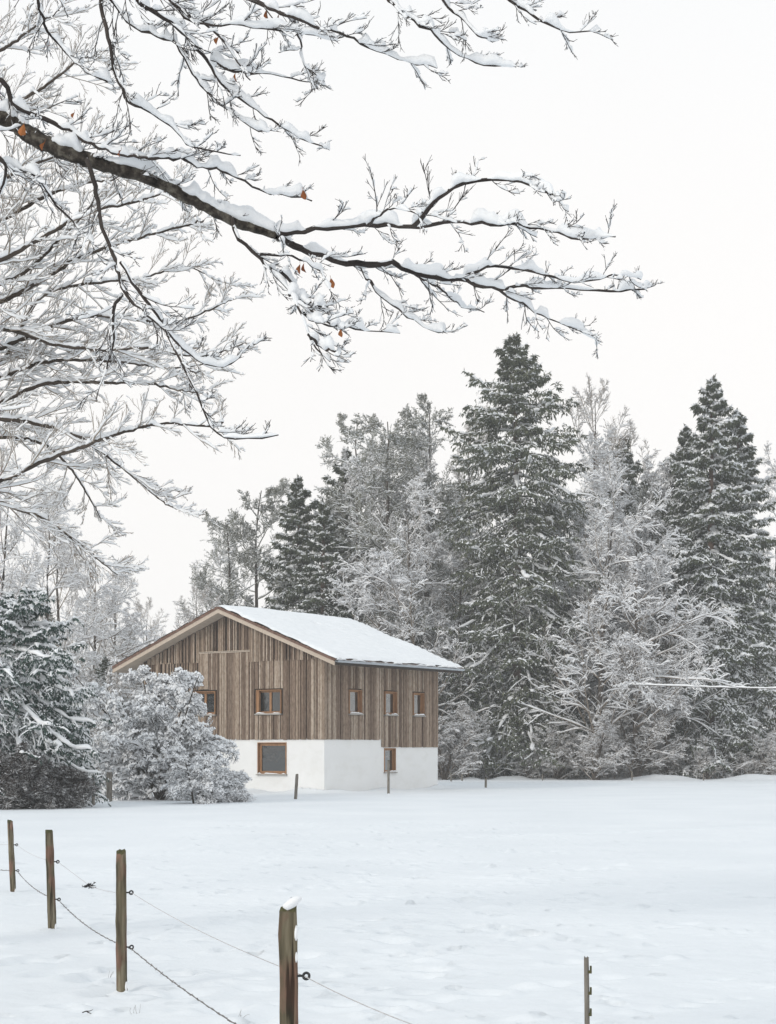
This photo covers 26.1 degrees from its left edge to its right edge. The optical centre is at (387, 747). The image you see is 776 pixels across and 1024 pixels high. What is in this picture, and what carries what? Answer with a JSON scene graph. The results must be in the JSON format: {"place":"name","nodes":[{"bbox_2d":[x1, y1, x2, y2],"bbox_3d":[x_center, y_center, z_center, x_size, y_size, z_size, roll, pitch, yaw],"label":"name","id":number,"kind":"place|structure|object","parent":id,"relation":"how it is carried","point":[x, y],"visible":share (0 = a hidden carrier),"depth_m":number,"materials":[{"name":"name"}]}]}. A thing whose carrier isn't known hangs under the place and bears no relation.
{"place":"outdoors","nodes":[
{"label":"outdoors","id":0,"kind":"place"},
{"bbox_2d":[0,772,775,1023],"bbox_3d":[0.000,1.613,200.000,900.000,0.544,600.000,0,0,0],"label":"ground","id":1,"kind":"structure","parent":0,"point":[498,900],"depth_m":18.62,"materials":[{"name":"white snow"}]},
{"bbox_2d":[7,820,18,891],"bbox_3d":[-4.502,1.467,20.202,0.279,1.199,0.267,0,0,0],"label":"fence post","id":2,"kind":"object","parent":1,"relation":"on","point":[12,870],"visible":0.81,"depth_m":20.17,"materials":[{"name":"brown wood"}]},
{"bbox_2d":[0,741,55,809],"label":"hedge shrub","id":3,"kind":"object","parent":1,"relation":"on","point":[9,796],"visible":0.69,"depth_m":47.37,"materials":[{"name":"brown plant"}]},
{"bbox_2d":[0,750,62,808],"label":"hedge shrub","id":4,"kind":"object","parent":1,"relation":"on","point":[23,780],"visible":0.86,"depth_m":47.26,"materials":[{"name":"brown plant"}]},
{"bbox_2d":[0,443,76,717],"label":"broadleaf tree","id":5,"kind":"object","parent":1,"relation":"on","point":[15,529],"visible":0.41,"depth_m":73.87,"materials":[{"name":"white plant"}]},
{"bbox_2d":[45,830,61,930],"bbox_3d":[-3.192,1.415,15.998,0.321,1.263,0.301,0,0,0],"label":"fence post","id":6,"kind":"object","parent":1,"relation":"on","point":[51,897],"visible":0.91,"depth_m":15.97,"materials":[{"name":"brown wood"}]},
{"bbox_2d":[0,587,111,808],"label":"evergreen tree","id":7,"kind":"object","parent":1,"relation":"on","point":[20,670],"visible":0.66,"depth_m":48.94,"materials":[{"name":"green plant"}]},
{"bbox_2d":[26,760,100,808],"bbox_3d":[-9.511,1.180,48.512,2.463,1.670,1.929,0,0,-33],"label":"hedge shrub","id":8,"kind":"object","parent":1,"relation":"on","point":[81,787],"visible":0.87,"depth_m":48.24,"materials":[{"name":"brown plant"}]},
{"bbox_2d":[0,469,128,728],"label":"broadleaf tree","id":9,"kind":"object","parent":1,"relation":"on","point":[60,563],"visible":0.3,"depth_m":78.23,"materials":[{"name":"grey plant"}]},
{"bbox_2d":[30,654,100,766],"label":"shrub","id":10,"kind":"object","parent":1,"relation":"on","point":[78,682],"visible":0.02,"depth_m":66.94,"materials":[{"name":"grey plant"}]},
{"bbox_2d":[33,501,107,673],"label":"broadleaf tree","id":11,"kind":"object","parent":1,"relation":"on","point":[57,599],"visible":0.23,"depth_m":83.72,"materials":[{"name":"grey plant"}]},
{"bbox_2d":[42,688,103,803],"bbox_3d":[-10.056,0.878,51.017,2.675,5.633,3.000,0,0,16],"label":"evergreen tree","id":12,"kind":"object","parent":1,"relation":"on","point":[76,711],"visible":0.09,"depth_m":50.77,"materials":[{"name":"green plant"}]},
{"bbox_2d":[92,776,95,805],"bbox_3d":[-8.874,1.408,50.491,0.324,1.120,0.325,0,0,0],"label":"stake","id":13,"kind":"object","parent":1,"relation":"on","point":[93,800],"visible":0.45,"depth_m":50.46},
{"bbox_2d":[88,767,105,797],"bbox_3d":[-10.370,1.362,58.230,2.028,1.493,1.564,0,0,-10],"label":"bush","id":14,"kind":"object","parent":1,"relation":"on","point":[101,784],"visible":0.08,"depth_m":57.96,"materials":[{"name":"grey plant"}]},
{"bbox_2d":[73,645,123,770],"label":"shrub","id":15,"kind":"object","parent":1,"relation":"on","point":[115,681],"visible":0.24,"depth_m":71.75,"materials":[{"name":"white plant"}]},
{"bbox_2d":[72,568,140,701],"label":"broadleaf tree","id":16,"kind":"object","parent":1,"relation":"on","point":[115,615],"visible":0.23,"depth_m":89.99,"materials":[{"name":"white plant"}]},
{"bbox_2d":[72,666,142,737],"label":"shrub","id":17,"kind":"object","parent":1,"relation":"on","point":[137,686],"visible":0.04,"depth_m":77.39,"materials":[{"name":"white plant"}]},
{"bbox_2d":[104,772,113,802],"bbox_3d":[-8.904,1.411,53.482,0.657,1.264,0.660,0,0,0],"label":"garden post","id":18,"kind":"object","parent":1,"relation":"on","point":[109,788],"visible":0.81,"depth_m":53.42,"materials":[{"name":"brown wood"}]},
{"bbox_2d":[93,656,126,784],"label":"spruce tree","id":19,"kind":"object","parent":1,"relation":"on","point":[104,664],"visible":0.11,"depth_m":75.84,"materials":[{"name":"grey plant"}]},
{"bbox_2d":[60,554,165,712],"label":"broadleaf tree","id":20,"kind":"object","parent":1,"relation":"on","point":[115,609],"visible":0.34,"depth_m":85.49,"materials":[{"name":"white plant"}]},
{"bbox_2d":[81,610,150,699],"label":"broadleaf tree","id":21,"kind":"object","parent":1,"relation":"on","point":[133,631],"visible":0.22,"depth_m":91.50,"materials":[{"name":"white plant"}]},
{"bbox_2d":[106,849,133,995],"bbox_3d":[-1.907,1.392,12.104,0.253,1.323,0.228,0,0,0],"label":"fence post","id":22,"kind":"object","parent":1,"relation":"on","point":[121,939],"visible":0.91,"depth_m":12.07,"materials":[{"name":"brown wood"}]},
{"bbox_2d":[2,870,235,1023],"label":"fence wire","id":23,"kind":"object","parent":22,"relation":"attached to","point":[197,999],"visible":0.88,"depth_m":11.20,"materials":[{"name":"grey metal"}]},
{"bbox_2d":[0,844,410,1023],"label":"fence wire","id":24,"kind":"object","parent":22,"relation":"attached to","point":[251,954],"visible":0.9,"depth_m":7.77,"materials":[{"name":"grey metal"}]},
{"bbox_2d":[82,882,95,888],"bbox_3d":[-2.498,1.150,14.000,0.129,0.059,0.121,0,0,0],"label":"wire joint","id":25,"kind":"object","parent":24,"relation":"attached to","point":[88,885],"visible":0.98,"depth_m":13.99,"materials":[{"name":"black plastic"}]},
{"bbox_2d":[0,0,265,598],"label":"broadleaf tree","id":26,"kind":"object","parent":1,"relation":"on","point":[35,330],"visible":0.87,"depth_m":12.91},
{"bbox_2d":[125,597,169,654],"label":"broadleaf tree","id":27,"kind":"object","parent":1,"relation":"on","point":[139,608],"visible":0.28,"depth_m":99.62,"materials":[{"name":"white plant"}]},
{"bbox_2d":[61,662,239,800],"bbox_3d":[-8.059,-0.354,56.162,5.951,4.980,4.218,0,0,-12],"label":"bush","id":28,"kind":"object","parent":1,"relation":"on","point":[146,737],"visible":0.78,"depth_m":55.37,"materials":[{"name":"white plant"}]},
{"bbox_2d":[160,749,229,803],"bbox_3d":[-6.063,1.057,52.434,1.871,2.069,2.475,0,0,27],"label":"bush","id":29,"kind":"object","parent":1,"relation":"on","point":[203,789],"visible":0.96,"depth_m":52.15,"materials":[{"name":"white plant"}]},
{"bbox_2d":[170,582,221,630],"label":"broadleaf tree","id":30,"kind":"object","parent":1,"relation":"on","point":[190,617],"visible":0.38,"depth_m":92.21,"materials":[{"name":"grey plant"}]},
{"bbox_2d":[190,542,254,609],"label":"broadleaf tree","id":31,"kind":"object","parent":1,"relation":"on","point":[225,581],"visible":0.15,"depth_m":107.76,"materials":[{"name":"grey plant"}]},
{"bbox_2d":[174,511,282,621],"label":"pine tree","id":32,"kind":"object","parent":1,"relation":"on","point":[203,582],"visible":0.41,"depth_m":104.41,"materials":[{"name":"grey plant"}]},
{"bbox_2d":[213,767,256,802],"bbox_3d":[-5.058,1.362,53.898,1.564,1.493,2.028,0,0,9],"label":"bush","id":33,"kind":"object","parent":1,"relation":"on","point":[237,780],"visible":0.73,"depth_m":53.69,"materials":[{"name":"white plant"}]},
{"bbox_2d":[200,477,310,608],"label":"pine tree","id":34,"kind":"object","parent":1,"relation":"on","point":[246,527],"visible":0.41,"depth_m":105.20,"materials":[{"name":"grey plant"}]},
{"bbox_2d":[110,605,464,791],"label":"farmhouse","id":35,"kind":"object","parent":1,"relation":"on","point":[318,702],"visible":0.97,"depth_m":67.29,"materials":[{"name":"wood"}]},
{"bbox_2d":[193,691,216,715],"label":"window","id":36,"kind":"structure","parent":35,"relation":"in","point":[209,697],"depth_m":68.45,"materials":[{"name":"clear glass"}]},
{"bbox_2d":[254,689,282,714],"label":"window","id":37,"kind":"structure","parent":35,"relation":"in","point":[268,702],"depth_m":66.63,"materials":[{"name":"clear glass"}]},
{"bbox_2d":[256,742,286,775],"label":"window","id":38,"kind":"structure","parent":35,"relation":"in","point":[271,756],"depth_m":66.60,"materials":[{"name":"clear glass"}]},
{"bbox_2d":[348,690,363,714],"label":"window","id":39,"kind":"structure","parent":35,"relation":"in","point":[354,696],"depth_m":66.79,"materials":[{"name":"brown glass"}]},
{"bbox_2d":[383,748,397,772],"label":"window","id":40,"kind":"structure","parent":35,"relation":"in","point":[389,753],"depth_m":68.86,"materials":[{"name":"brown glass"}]},
{"bbox_2d":[384,691,398,715],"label":"window","id":41,"kind":"structure","parent":35,"relation":"in","point":[390,698],"depth_m":68.81,"materials":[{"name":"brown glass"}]},
{"bbox_2d":[412,693,425,716],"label":"window","id":42,"kind":"structure","parent":35,"relation":"in","point":[417,698],"depth_m":70.51,"materials":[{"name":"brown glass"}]},
{"bbox_2d":[258,475,326,613],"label":"spruce tree","id":43,"kind":"object","parent":1,"relation":"on","point":[291,513],"visible":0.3,"depth_m":99.56,"materials":[{"name":"green plant"}]},
{"bbox_2d":[278,896,310,1023],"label":"fence post","id":44,"kind":"object","parent":1,"relation":"on","point":[288,953],"visible":1,"depth_m":6.89,"materials":[{"name":"brown wood"}]},
{"bbox_2d":[294,774,297,799],"bbox_3d":[-3.104,1.470,56.501,0.365,1.168,0.339,0,0,0],"label":"stake","id":45,"kind":"object","parent":1,"relation":"on","point":[296,787],"visible":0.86,"depth_m":56.46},
{"bbox_2d":[287,498,357,617],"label":"spruce tree","id":46,"kind":"object","parent":1,"relation":"on","point":[323,542],"visible":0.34,"depth_m":96.40,"materials":[{"name":"green plant"}]},
{"bbox_2d":[0,0,663,439],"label":"beech tree","id":47,"kind":"object","parent":1,"relation":"on","point":[130,162],"visible":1,"depth_m":6.02,"materials":[{"name":"white plant"}]},
{"bbox_2d":[278,447,396,622],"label":"broadleaf tree","id":48,"kind":"object","parent":1,"relation":"on","point":[349,483],"visible":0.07,"depth_m":102.62,"materials":[{"name":"grey plant"}]},
{"bbox_2d":[312,446,375,621],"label":"spruce tree","id":49,"kind":"object","parent":1,"relation":"on","point":[338,471],"visible":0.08,"depth_m":103.69,"materials":[{"name":"grey plant"}]},
{"bbox_2d":[271,412,424,638],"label":"pine tree","id":50,"kind":"object","parent":1,"relation":"on","point":[343,429],"visible":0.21,"depth_m":101.73,"materials":[{"name":"grey plant"}]},
{"bbox_2d":[0,480,775,773],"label":"distant wood","id":51,"kind":"object","parent":1,"relation":"on","point":[585,718],"visible":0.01,"depth_m":113.78,"materials":[{"name":"grey plant"}]},
{"bbox_2d":[387,760,390,793],"bbox_3d":[0.019,1.239,62.990,0.423,1.533,0.401,0,0,0],"label":"stake","id":52,"kind":"object","parent":1,"relation":"on","point":[388,776],"visible":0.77,"depth_m":62.96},
{"bbox_2d":[326,548,457,675],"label":"broadleaf tree","id":53,"kind":"object","parent":1,"relation":"on","point":[364,600],"visible":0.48,"depth_m":92.74,"materials":[{"name":"grey plant"}]},
{"bbox_2d":[308,407,478,720],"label":"pine tree","id":54,"kind":"object","parent":1,"relation":"on","point":[386,464],"visible":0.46,"depth_m":96.92,"materials":[{"name":"grey plant"}]},
{"bbox_2d":[330,451,477,703],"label":"broadleaf tree","id":55,"kind":"object","parent":1,"relation":"on","point":[373,493],"visible":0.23,"depth_m":99.37,"materials":[{"name":"grey plant"}]},
{"bbox_2d":[346,392,492,723],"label":"pine tree","id":56,"kind":"object","parent":1,"relation":"on","point":[438,422],"visible":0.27,"depth_m":99.31,"materials":[{"name":"grey plant"}]},
{"bbox_2d":[347,466,500,729],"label":"broadleaf tree","id":57,"kind":"object","parent":1,"relation":"on","point":[417,493],"visible":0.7,"depth_m":93.66,"materials":[{"name":"grey plant"}]},
{"bbox_2d":[82,725,775,778],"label":"undergrowth","id":58,"kind":"object","parent":1,"relation":"on","point":[614,774],"visible":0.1,"depth_m":93.04,"materials":[{"name":"grey plant"}]},
{"bbox_2d":[392,417,490,702],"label":"broadleaf tree","id":59,"kind":"object","parent":1,"relation":"on","point":[429,464],"visible":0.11,"depth_m":101.54,"materials":[{"name":"grey plant"}]},
{"bbox_2d":[403,403,503,721],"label":"broadleaf tree","id":60,"kind":"object","parent":1,"relation":"on","point":[466,427],"visible":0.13,"depth_m":106.14,"materials":[{"name":"grey plant"}]},
{"bbox_2d":[438,700,484,779],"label":"shrub","id":61,"kind":"object","parent":1,"relation":"on","point":[465,726],"visible":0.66,"depth_m":90.36,"materials":[{"name":"grey plant"}]},
{"bbox_2d":[438,706,493,777],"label":"shrub","id":62,"kind":"object","parent":1,"relation":"on","point":[484,729],"visible":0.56,"depth_m":91.53,"materials":[{"name":"grey plant"}]},
{"bbox_2d":[399,529,547,776],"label":"broadleaf tree","id":63,"kind":"object","parent":1,"relation":"on","point":[451,557],"visible":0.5,"depth_m":95.06,"materials":[{"name":"grey plant"}]},
{"bbox_2d":[475,722,514,777],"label":"shrub","id":64,"kind":"object","parent":1,"relation":"on","point":[489,752],"visible":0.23,"depth_m":93.26,"materials":[{"name":"grey plant"}]},
{"bbox_2d":[415,332,619,778],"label":"spruce tree","id":65,"kind":"object","parent":1,"relation":"on","point":[527,533],"visible":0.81,"depth_m":93.76,"materials":[{"name":"green plant"}]},
{"bbox_2d":[510,743,543,778],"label":"shrub","id":66,"kind":"object","parent":1,"relation":"on","point":[535,758],"visible":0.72,"depth_m":92.65,"materials":[{"name":"grey plant"}]},
{"bbox_2d":[525,596,588,775],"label":"spruce tree","id":67,"kind":"object","parent":1,"relation":"on","point":[577,716],"visible":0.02,"depth_m":99.18,"materials":[{"name":"grey plant"}]},
{"bbox_2d":[529,720,585,778],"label":"shrub","id":68,"kind":"object","parent":1,"relation":"on","point":[568,742],"visible":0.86,"depth_m":91.89,"materials":[{"name":"grey plant"}]},
{"bbox_2d":[484,496,654,770],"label":"broadleaf tree","id":69,"kind":"object","parent":1,"relation":"on","point":[618,624],"visible":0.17,"depth_m":97.16,"materials":[{"name":"grey plant"}]},
{"bbox_2d":[584,956,591,1023],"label":"fence rod","id":70,"kind":"object","parent":1,"relation":"on","point":[587,1008],"visible":1,"depth_m":5.89,"materials":[{"name":"grey metal"}]},
{"bbox_2d":[560,708,630,779],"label":"shrub","id":71,"kind":"object","parent":1,"relation":"on","point":[598,743],"visible":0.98,"depth_m":89.81,"materials":[{"name":"grey plant"}]},
{"bbox_2d":[553,374,644,773],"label":"broadleaf tree","id":72,"kind":"object","parent":1,"relation":"on","point":[591,412],"visible":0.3,"depth_m":103.17,"materials":[{"name":"grey plant"}]},
{"bbox_2d":[514,453,686,779],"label":"broadleaf tree","id":73,"kind":"object","parent":1,"relation":"on","point":[589,568],"visible":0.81,"depth_m":91.14,"materials":[{"name":"white plant"}]},
{"bbox_2d":[526,424,674,775],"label":"broadleaf tree","id":74,"kind":"object","parent":1,"relation":"on","point":[602,453],"visible":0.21,"depth_m":98.89,"materials":[{"name":"grey plant"}]},
{"bbox_2d":[506,455,702,761],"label":"broadleaf tree","id":75,"kind":"object","parent":1,"relation":"on","point":[663,468],"visible":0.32,"depth_m":99.08,"materials":[{"name":"grey plant"}]},
{"bbox_2d":[577,432,664,753],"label":"spruce tree","id":76,"kind":"object","parent":1,"relation":"on","point":[633,466],"visible":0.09,"depth_m":107.68,"materials":[{"name":"grey plant"}]},
{"bbox_2d":[592,420,664,532],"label":"broadleaf tree","id":77,"kind":"object","parent":1,"relation":"on","point":[655,453],"visible":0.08,"depth_m":111.16,"materials":[{"name":"grey plant"}]},
{"bbox_2d":[609,478,673,772],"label":"spruce tree","id":78,"kind":"object","parent":1,"relation":"on","point":[646,485],"visible":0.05,"depth_m":105.39,"materials":[{"name":"grey plant"}]},
{"bbox_2d":[602,687,693,776],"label":"shrub","id":79,"kind":"object","parent":1,"relation":"on","point":[657,735],"visible":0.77,"depth_m":91.63,"materials":[{"name":"grey plant"}]},
{"bbox_2d":[615,471,699,740],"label":"pine tree","id":80,"kind":"object","parent":1,"relation":"on","point":[643,493],"visible":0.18,"depth_m":99.75,"materials":[{"name":"grey plant"}]},
{"bbox_2d":[562,520,761,776],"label":"broadleaf tree","id":81,"kind":"object","parent":1,"relation":"on","point":[692,642],"visible":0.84,"depth_m":90.44,"materials":[{"name":"white plant"}]},
{"bbox_2d":[592,538,740,772],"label":"broadleaf tree","id":82,"kind":"object","parent":1,"relation":"on","point":[654,606],"visible":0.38,"depth_m":93.23,"materials":[{"name":"grey plant"}]},
{"bbox_2d":[645,729,691,773],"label":"shrub","id":83,"kind":"object","parent":1,"relation":"on","point":[662,745],"visible":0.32,"depth_m":93.91,"materials":[{"name":"grey plant"}]},
{"bbox_2d":[633,423,716,773],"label":"spruce tree","id":84,"kind":"object","parent":1,"relation":"on","point":[681,454],"visible":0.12,"depth_m":98.47,"materials":[{"name":"grey plant"}]},
{"bbox_2d":[687,735,727,778],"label":"shrub","id":85,"kind":"object","parent":1,"relation":"on","point":[698,756],"visible":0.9,"depth_m":92.20,"materials":[{"name":"grey plant"}]},
{"bbox_2d":[647,374,775,778],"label":"spruce tree","id":86,"kind":"object","parent":1,"relation":"on","point":[711,441],"visible":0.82,"depth_m":94.13,"materials":[{"name":"green plant"}]},
{"bbox_2d":[693,407,775,774],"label":"spruce tree","id":87,"kind":"object","parent":1,"relation":"on","point":[766,625],"visible":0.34,"depth_m":96.10,"materials":[{"name":"green plant"}]},
{"bbox_2d":[734,720,775,774],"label":"shrub","id":88,"kind":"object","parent":1,"relation":"on","point":[768,749],"visible":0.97,"depth_m":92.74,"materials":[{"name":"grey plant"}]},
{"bbox_2d":[747,440,775,740],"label":"broadleaf tree","id":89,"kind":"object","parent":1,"relation":"on","point":[767,461],"visible":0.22,"depth_m":107.90,"materials":[{"name":"grey plant"}]},
{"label":"utility pole","id":90,"kind":"object","parent":1,"relation":"on","visible":0},
{"bbox_2d":[625,683,775,688],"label":"overhead cable","id":91,"kind":"object","parent":90,"relation":"attached to","point":[677,685],"visible":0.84,"depth_m":84.08,"materials":[{"name":"metal"}]},
{"bbox_2d":[0,0,775,734],"label":"sky","id":92,"kind":"structure","parent":0,"point":[672,124],"materials":[{"name":"white"}]}
]}

